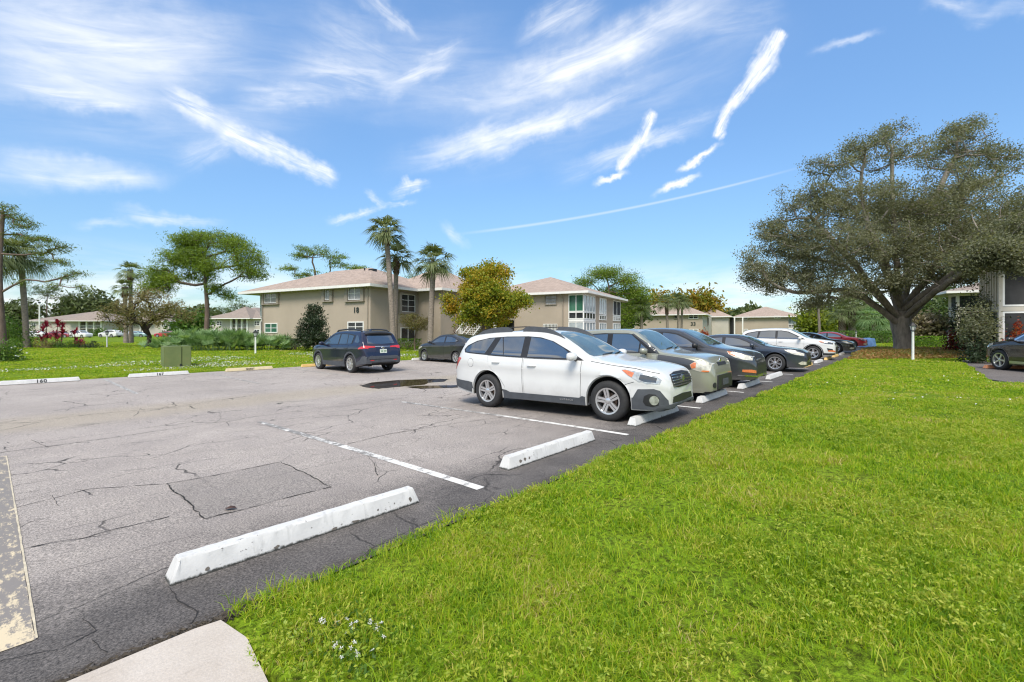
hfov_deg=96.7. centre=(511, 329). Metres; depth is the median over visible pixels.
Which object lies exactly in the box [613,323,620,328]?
window
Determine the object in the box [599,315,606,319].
window
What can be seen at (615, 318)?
window
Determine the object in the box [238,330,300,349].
palmetto
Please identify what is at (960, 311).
wall shrub
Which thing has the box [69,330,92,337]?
distant car
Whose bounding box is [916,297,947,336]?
background tree
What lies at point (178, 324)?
background tree
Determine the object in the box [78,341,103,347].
shrub
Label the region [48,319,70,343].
cordyline plant
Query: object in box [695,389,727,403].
wheel stop
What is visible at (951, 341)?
red shrub
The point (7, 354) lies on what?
flowering shrub
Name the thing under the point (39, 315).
utility pole
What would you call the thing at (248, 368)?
wheel stop
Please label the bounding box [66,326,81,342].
cordyline plant
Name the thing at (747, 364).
compact suv
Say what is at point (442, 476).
parking line
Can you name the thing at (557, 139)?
sky
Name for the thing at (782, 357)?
sedan
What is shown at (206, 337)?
palmetto
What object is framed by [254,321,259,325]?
window
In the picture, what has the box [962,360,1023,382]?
side parking lot
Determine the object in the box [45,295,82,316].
background tree
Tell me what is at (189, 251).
pine tree
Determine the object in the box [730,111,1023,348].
shade tree
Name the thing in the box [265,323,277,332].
window
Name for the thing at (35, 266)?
cabbage palm
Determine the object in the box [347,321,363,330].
window
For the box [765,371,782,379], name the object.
wheel stop
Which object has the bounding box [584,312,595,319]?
porch window
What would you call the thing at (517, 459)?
wheel stop
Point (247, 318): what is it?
apartment building
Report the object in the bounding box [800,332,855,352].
black sedan
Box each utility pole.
[38,302,40,330]
[815,286,820,332]
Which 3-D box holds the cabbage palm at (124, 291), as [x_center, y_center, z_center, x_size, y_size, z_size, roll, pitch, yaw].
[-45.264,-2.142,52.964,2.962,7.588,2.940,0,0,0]
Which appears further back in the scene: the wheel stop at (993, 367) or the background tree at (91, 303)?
the background tree at (91, 303)
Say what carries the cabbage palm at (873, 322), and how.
on the ground at (838, 668)
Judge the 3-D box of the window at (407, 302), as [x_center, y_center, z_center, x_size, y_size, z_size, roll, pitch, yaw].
[-8.413,-2.150,37.020,0.200,1.696,2.320,0,0,29]
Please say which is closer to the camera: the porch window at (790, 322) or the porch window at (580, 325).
the porch window at (580, 325)
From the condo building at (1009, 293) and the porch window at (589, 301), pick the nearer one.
the condo building at (1009, 293)
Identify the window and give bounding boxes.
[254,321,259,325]
[260,295,261,316]
[261,292,278,304]
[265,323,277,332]
[321,289,333,301]
[344,287,364,301]
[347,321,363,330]
[398,292,417,313]
[401,327,414,341]
[545,295,556,304]
[568,294,583,311]
[568,312,583,318]
[568,322,583,329]
[584,294,595,312]
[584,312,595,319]
[584,322,595,329]
[599,297,606,314]
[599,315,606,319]
[599,323,606,328]
[613,300,620,315]
[613,316,620,320]
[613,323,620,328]
[689,315,697,318]
[788,318,796,324]
[1003,270,1023,305]
[1003,311,1023,340]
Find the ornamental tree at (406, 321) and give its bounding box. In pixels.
[396,313,427,349]
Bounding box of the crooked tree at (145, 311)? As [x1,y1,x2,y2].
[93,286,200,345]
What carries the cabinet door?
in the utility box
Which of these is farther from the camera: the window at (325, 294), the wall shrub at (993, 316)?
the window at (325, 294)
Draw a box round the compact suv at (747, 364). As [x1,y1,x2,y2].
[648,328,766,381]
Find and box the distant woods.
[48,300,857,333]
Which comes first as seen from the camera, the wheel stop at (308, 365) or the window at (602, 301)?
the wheel stop at (308, 365)
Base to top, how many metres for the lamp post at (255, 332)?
1.660 m
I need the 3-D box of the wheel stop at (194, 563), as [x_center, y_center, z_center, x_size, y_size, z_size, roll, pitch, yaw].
[-1.508,1.485,3.482,0.159,0.137,1.830,0,0,43]
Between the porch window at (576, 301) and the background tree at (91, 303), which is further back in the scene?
the background tree at (91, 303)
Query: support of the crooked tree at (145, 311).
on the ground at (838, 668)
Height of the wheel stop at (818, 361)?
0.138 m
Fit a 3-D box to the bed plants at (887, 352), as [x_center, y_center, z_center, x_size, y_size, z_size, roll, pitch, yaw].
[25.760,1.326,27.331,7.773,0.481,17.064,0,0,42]
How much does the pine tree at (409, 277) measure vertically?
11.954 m
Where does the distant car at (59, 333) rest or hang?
on the ground at (838, 668)
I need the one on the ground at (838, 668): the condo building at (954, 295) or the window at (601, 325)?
the condo building at (954, 295)
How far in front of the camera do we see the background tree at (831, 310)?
89.84 m
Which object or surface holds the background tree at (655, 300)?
on the ground at (838, 668)
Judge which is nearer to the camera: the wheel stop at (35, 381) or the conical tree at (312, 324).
the wheel stop at (35, 381)
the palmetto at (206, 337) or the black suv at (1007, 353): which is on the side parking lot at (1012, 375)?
the black suv at (1007, 353)
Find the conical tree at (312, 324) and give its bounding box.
[293,302,330,349]
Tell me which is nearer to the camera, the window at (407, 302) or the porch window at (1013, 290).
the porch window at (1013, 290)
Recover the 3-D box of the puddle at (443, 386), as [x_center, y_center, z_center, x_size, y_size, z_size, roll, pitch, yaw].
[-2.047,1.670,13.483,2.200,0.001,0.696,0,0,-16]
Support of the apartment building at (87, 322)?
on the ground at (838, 668)
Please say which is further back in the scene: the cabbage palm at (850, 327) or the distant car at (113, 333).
the distant car at (113, 333)
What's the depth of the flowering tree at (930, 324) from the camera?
43.39 m
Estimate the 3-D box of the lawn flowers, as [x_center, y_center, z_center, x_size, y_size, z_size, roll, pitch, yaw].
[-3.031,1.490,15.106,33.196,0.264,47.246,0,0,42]
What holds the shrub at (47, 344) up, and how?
on the ground at (838, 668)
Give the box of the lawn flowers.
[0,349,1016,658]
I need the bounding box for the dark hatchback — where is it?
[418,334,472,362]
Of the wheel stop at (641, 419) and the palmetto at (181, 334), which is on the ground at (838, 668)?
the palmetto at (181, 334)
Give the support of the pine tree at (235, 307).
on the ground at (838, 668)
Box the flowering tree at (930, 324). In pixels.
[912,308,951,344]
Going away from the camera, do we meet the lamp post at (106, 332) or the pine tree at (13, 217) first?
the pine tree at (13, 217)
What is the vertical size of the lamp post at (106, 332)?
1.660 m
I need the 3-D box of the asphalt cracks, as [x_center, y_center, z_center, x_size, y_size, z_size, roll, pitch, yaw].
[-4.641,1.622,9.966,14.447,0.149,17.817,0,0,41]
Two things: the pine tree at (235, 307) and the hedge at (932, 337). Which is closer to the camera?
the hedge at (932, 337)
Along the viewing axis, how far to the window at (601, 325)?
44.11 m
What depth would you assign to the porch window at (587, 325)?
40.82 m
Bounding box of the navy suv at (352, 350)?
[313,329,399,372]
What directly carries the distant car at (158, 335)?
on the ground at (838, 668)
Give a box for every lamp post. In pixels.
[105,331,108,346]
[253,330,257,352]
[908,322,916,359]
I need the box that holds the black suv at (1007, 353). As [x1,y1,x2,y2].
[986,333,1023,369]
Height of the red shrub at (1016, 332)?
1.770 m
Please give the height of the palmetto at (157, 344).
1.394 m
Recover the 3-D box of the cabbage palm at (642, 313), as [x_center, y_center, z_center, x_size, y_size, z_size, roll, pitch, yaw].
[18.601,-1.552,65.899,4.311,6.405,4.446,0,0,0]
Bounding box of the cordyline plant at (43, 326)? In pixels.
[32,319,51,345]
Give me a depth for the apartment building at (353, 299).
38.08 m
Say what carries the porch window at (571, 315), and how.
in the apartment building at (353, 299)
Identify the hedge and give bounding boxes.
[275,338,309,349]
[398,338,421,348]
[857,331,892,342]
[914,336,954,345]
[914,340,964,346]
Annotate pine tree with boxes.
[0,201,97,349]
[17,285,84,317]
[129,226,273,329]
[210,304,232,315]
[222,298,256,312]
[275,244,350,278]
[343,262,369,269]
[404,264,427,278]
[571,261,658,328]
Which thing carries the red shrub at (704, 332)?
on the ground at (838, 668)
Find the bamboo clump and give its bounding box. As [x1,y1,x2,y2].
[788,304,838,332]
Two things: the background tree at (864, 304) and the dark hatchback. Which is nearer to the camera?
the dark hatchback
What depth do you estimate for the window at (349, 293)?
34.21 m
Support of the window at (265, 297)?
in the apartment building at (353, 299)
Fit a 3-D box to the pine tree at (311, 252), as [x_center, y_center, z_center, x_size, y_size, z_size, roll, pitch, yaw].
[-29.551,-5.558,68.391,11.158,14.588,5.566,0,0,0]
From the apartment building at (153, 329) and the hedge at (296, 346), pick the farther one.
the apartment building at (153, 329)
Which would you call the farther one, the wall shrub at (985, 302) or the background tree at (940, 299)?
the background tree at (940, 299)
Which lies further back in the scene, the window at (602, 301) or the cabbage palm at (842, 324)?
the cabbage palm at (842, 324)
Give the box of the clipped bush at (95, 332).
[90,327,106,335]
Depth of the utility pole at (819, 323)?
69.86 m
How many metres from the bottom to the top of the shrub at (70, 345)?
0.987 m
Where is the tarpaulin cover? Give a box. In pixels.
[859,338,875,346]
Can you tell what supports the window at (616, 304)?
in the apartment building at (353, 299)
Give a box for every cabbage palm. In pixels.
[3,234,58,347]
[3,239,34,287]
[110,279,137,342]
[112,261,146,342]
[359,214,408,337]
[376,242,416,341]
[409,241,455,340]
[632,298,652,328]
[654,294,679,327]
[669,293,688,327]
[675,294,692,328]
[822,302,862,334]
[833,297,873,336]
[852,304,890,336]
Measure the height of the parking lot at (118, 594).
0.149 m
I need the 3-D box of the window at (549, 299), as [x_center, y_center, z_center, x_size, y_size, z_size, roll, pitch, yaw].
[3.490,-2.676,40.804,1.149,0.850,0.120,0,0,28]
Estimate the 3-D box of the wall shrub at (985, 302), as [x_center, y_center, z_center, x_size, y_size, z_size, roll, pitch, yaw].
[24.576,-0.566,23.101,3.352,4.491,2.688,0,0,0]
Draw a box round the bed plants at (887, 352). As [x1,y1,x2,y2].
[847,346,983,358]
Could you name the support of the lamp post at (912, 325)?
on the ground at (838, 668)
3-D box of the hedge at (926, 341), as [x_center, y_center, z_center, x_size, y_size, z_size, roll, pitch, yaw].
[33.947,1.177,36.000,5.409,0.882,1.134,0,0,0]
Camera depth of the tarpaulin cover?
41.60 m
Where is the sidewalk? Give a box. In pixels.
[67,620,267,681]
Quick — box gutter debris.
[53,600,262,681]
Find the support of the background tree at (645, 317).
on the ground at (838, 668)
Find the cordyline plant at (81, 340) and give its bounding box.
[73,338,88,346]
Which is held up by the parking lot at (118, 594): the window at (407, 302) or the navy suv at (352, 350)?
the navy suv at (352, 350)
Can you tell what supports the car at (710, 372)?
on the parking lot at (118, 594)
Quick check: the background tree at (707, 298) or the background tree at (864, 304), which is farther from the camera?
the background tree at (707, 298)
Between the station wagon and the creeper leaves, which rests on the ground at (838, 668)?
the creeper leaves
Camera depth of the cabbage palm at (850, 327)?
61.64 m
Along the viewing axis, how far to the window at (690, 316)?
85.64 m
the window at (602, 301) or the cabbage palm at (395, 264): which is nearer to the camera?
the cabbage palm at (395, 264)
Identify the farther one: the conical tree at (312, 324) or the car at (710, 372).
the conical tree at (312, 324)
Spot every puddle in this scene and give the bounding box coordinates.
[360,379,446,388]
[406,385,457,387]
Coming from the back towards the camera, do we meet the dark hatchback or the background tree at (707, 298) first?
the background tree at (707, 298)
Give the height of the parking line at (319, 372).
0.001 m
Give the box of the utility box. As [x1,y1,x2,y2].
[161,345,190,366]
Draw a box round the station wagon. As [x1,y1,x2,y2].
[456,326,693,420]
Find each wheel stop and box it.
[0,377,80,385]
[127,371,188,377]
[165,486,418,585]
[225,366,272,371]
[301,364,332,366]
[499,430,594,469]
[627,406,678,426]
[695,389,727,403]
[737,379,759,388]
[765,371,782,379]
[814,359,822,363]
[983,365,1023,368]
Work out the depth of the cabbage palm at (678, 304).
73.81 m
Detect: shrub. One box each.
[0,333,34,361]
[5,308,40,346]
[29,339,60,347]
[45,340,84,347]
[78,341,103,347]
[699,327,708,335]
[938,290,982,346]
[938,325,970,350]
[946,299,1008,359]
[954,325,1002,362]
[960,277,996,343]
[960,301,1020,344]
[1002,316,1023,340]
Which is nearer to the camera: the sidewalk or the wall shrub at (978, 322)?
the sidewalk
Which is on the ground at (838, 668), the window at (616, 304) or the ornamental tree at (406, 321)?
the ornamental tree at (406, 321)
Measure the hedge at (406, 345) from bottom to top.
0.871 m
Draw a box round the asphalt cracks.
[0,396,574,659]
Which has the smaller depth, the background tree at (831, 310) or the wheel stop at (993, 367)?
the wheel stop at (993, 367)
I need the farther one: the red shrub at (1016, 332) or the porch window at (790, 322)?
the porch window at (790, 322)
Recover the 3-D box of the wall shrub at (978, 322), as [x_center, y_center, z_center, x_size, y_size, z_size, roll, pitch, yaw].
[21.114,0.124,20.648,2.209,3.100,2.033,0,0,0]
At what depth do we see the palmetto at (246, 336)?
30.30 m
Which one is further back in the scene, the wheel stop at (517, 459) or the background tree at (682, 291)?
the background tree at (682, 291)
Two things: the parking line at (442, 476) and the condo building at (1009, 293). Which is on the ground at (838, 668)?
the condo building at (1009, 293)
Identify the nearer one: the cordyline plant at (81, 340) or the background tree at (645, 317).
the cordyline plant at (81, 340)
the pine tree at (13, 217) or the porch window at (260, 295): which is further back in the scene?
the porch window at (260, 295)
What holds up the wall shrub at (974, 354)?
on the ground at (838, 668)
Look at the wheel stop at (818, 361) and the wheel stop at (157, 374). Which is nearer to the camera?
the wheel stop at (157, 374)
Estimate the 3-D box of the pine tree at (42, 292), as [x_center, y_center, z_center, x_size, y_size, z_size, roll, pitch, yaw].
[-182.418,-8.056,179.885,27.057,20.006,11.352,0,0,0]
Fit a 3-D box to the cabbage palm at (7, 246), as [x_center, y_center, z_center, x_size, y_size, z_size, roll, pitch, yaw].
[-38.637,-2.856,34.004,4.579,9.016,4.226,0,0,0]
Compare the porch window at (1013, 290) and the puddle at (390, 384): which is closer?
the puddle at (390, 384)
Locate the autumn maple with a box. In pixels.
[435,257,539,330]
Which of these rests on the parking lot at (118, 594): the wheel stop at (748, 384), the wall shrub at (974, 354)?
the wheel stop at (748, 384)
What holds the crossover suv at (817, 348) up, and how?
on the parking lot at (118, 594)
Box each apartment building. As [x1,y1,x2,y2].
[29,311,122,332]
[128,313,175,334]
[210,307,260,334]
[238,268,627,346]
[627,304,797,334]
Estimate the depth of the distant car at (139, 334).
103.26 m
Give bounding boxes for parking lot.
[0,346,865,681]
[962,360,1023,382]
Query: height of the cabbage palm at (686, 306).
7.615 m
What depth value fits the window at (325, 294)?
35.67 m
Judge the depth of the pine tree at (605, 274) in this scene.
65.54 m
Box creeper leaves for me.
[284,593,429,680]
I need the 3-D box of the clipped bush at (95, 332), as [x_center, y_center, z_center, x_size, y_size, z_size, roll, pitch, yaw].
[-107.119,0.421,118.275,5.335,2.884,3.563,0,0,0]
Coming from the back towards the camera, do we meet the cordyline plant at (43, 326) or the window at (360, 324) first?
the cordyline plant at (43, 326)
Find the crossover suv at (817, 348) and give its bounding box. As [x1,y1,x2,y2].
[742,328,837,359]
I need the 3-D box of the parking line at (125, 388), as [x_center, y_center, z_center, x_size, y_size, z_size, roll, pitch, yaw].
[-12.086,1.696,13.970,5.500,0.001,0.108,0,0,41]
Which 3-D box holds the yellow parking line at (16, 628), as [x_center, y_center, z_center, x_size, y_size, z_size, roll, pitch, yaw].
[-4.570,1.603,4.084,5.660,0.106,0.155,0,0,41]
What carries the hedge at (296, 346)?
on the ground at (838, 668)
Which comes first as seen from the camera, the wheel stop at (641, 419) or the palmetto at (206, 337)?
the wheel stop at (641, 419)
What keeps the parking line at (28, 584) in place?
on the parking lot at (118, 594)
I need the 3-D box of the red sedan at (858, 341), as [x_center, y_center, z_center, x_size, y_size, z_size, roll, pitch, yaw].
[29.226,0.869,41.181,4.608,1.435,2.292,-1,-1,41]
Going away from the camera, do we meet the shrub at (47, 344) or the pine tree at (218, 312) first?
the shrub at (47, 344)
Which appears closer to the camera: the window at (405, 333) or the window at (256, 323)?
the window at (405, 333)
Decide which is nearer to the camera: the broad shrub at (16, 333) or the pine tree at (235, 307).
the broad shrub at (16, 333)
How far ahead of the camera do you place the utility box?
19.95 m
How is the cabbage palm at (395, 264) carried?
on the ground at (838, 668)
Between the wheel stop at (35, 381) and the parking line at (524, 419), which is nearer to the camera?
the parking line at (524, 419)
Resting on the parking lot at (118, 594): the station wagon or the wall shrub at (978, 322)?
the station wagon
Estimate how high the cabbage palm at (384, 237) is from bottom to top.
9.362 m
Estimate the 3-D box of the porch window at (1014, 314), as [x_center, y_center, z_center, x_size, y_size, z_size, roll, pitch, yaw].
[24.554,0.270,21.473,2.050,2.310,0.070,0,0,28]
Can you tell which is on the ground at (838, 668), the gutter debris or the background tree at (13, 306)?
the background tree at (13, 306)
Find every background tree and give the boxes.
[4,298,52,328]
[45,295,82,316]
[46,285,121,316]
[158,307,220,332]
[621,285,660,328]
[647,285,674,304]
[666,283,707,308]
[680,282,731,313]
[799,296,856,332]
[829,293,877,331]
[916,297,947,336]
[929,284,964,310]
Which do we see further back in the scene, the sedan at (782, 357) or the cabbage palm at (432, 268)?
the cabbage palm at (432, 268)
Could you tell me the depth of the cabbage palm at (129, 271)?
53.81 m
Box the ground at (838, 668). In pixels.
[0,334,1023,681]
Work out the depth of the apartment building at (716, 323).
100.24 m
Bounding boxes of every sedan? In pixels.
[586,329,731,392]
[708,334,811,371]
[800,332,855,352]
[819,332,867,346]
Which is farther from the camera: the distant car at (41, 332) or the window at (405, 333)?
the distant car at (41, 332)
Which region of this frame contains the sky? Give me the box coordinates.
[0,0,1023,317]
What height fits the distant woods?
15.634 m
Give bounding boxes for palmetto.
[138,337,198,348]
[148,325,217,350]
[169,327,246,350]
[198,328,267,349]
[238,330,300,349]
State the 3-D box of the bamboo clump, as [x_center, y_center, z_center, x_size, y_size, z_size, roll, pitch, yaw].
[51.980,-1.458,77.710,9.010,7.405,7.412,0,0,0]
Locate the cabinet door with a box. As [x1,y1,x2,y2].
[181,345,190,365]
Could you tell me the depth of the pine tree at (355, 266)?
71.60 m
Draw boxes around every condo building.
[934,282,978,337]
[946,267,1023,351]
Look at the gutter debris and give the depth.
2.23 m
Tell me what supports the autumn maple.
on the ground at (838, 668)
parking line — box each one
[0,456,35,651]
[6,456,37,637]
[104,379,136,393]
[258,421,482,489]
[289,368,345,375]
[403,401,627,434]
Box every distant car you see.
[30,331,43,337]
[48,331,68,337]
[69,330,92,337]
[98,330,122,336]
[133,331,146,336]
[154,331,171,336]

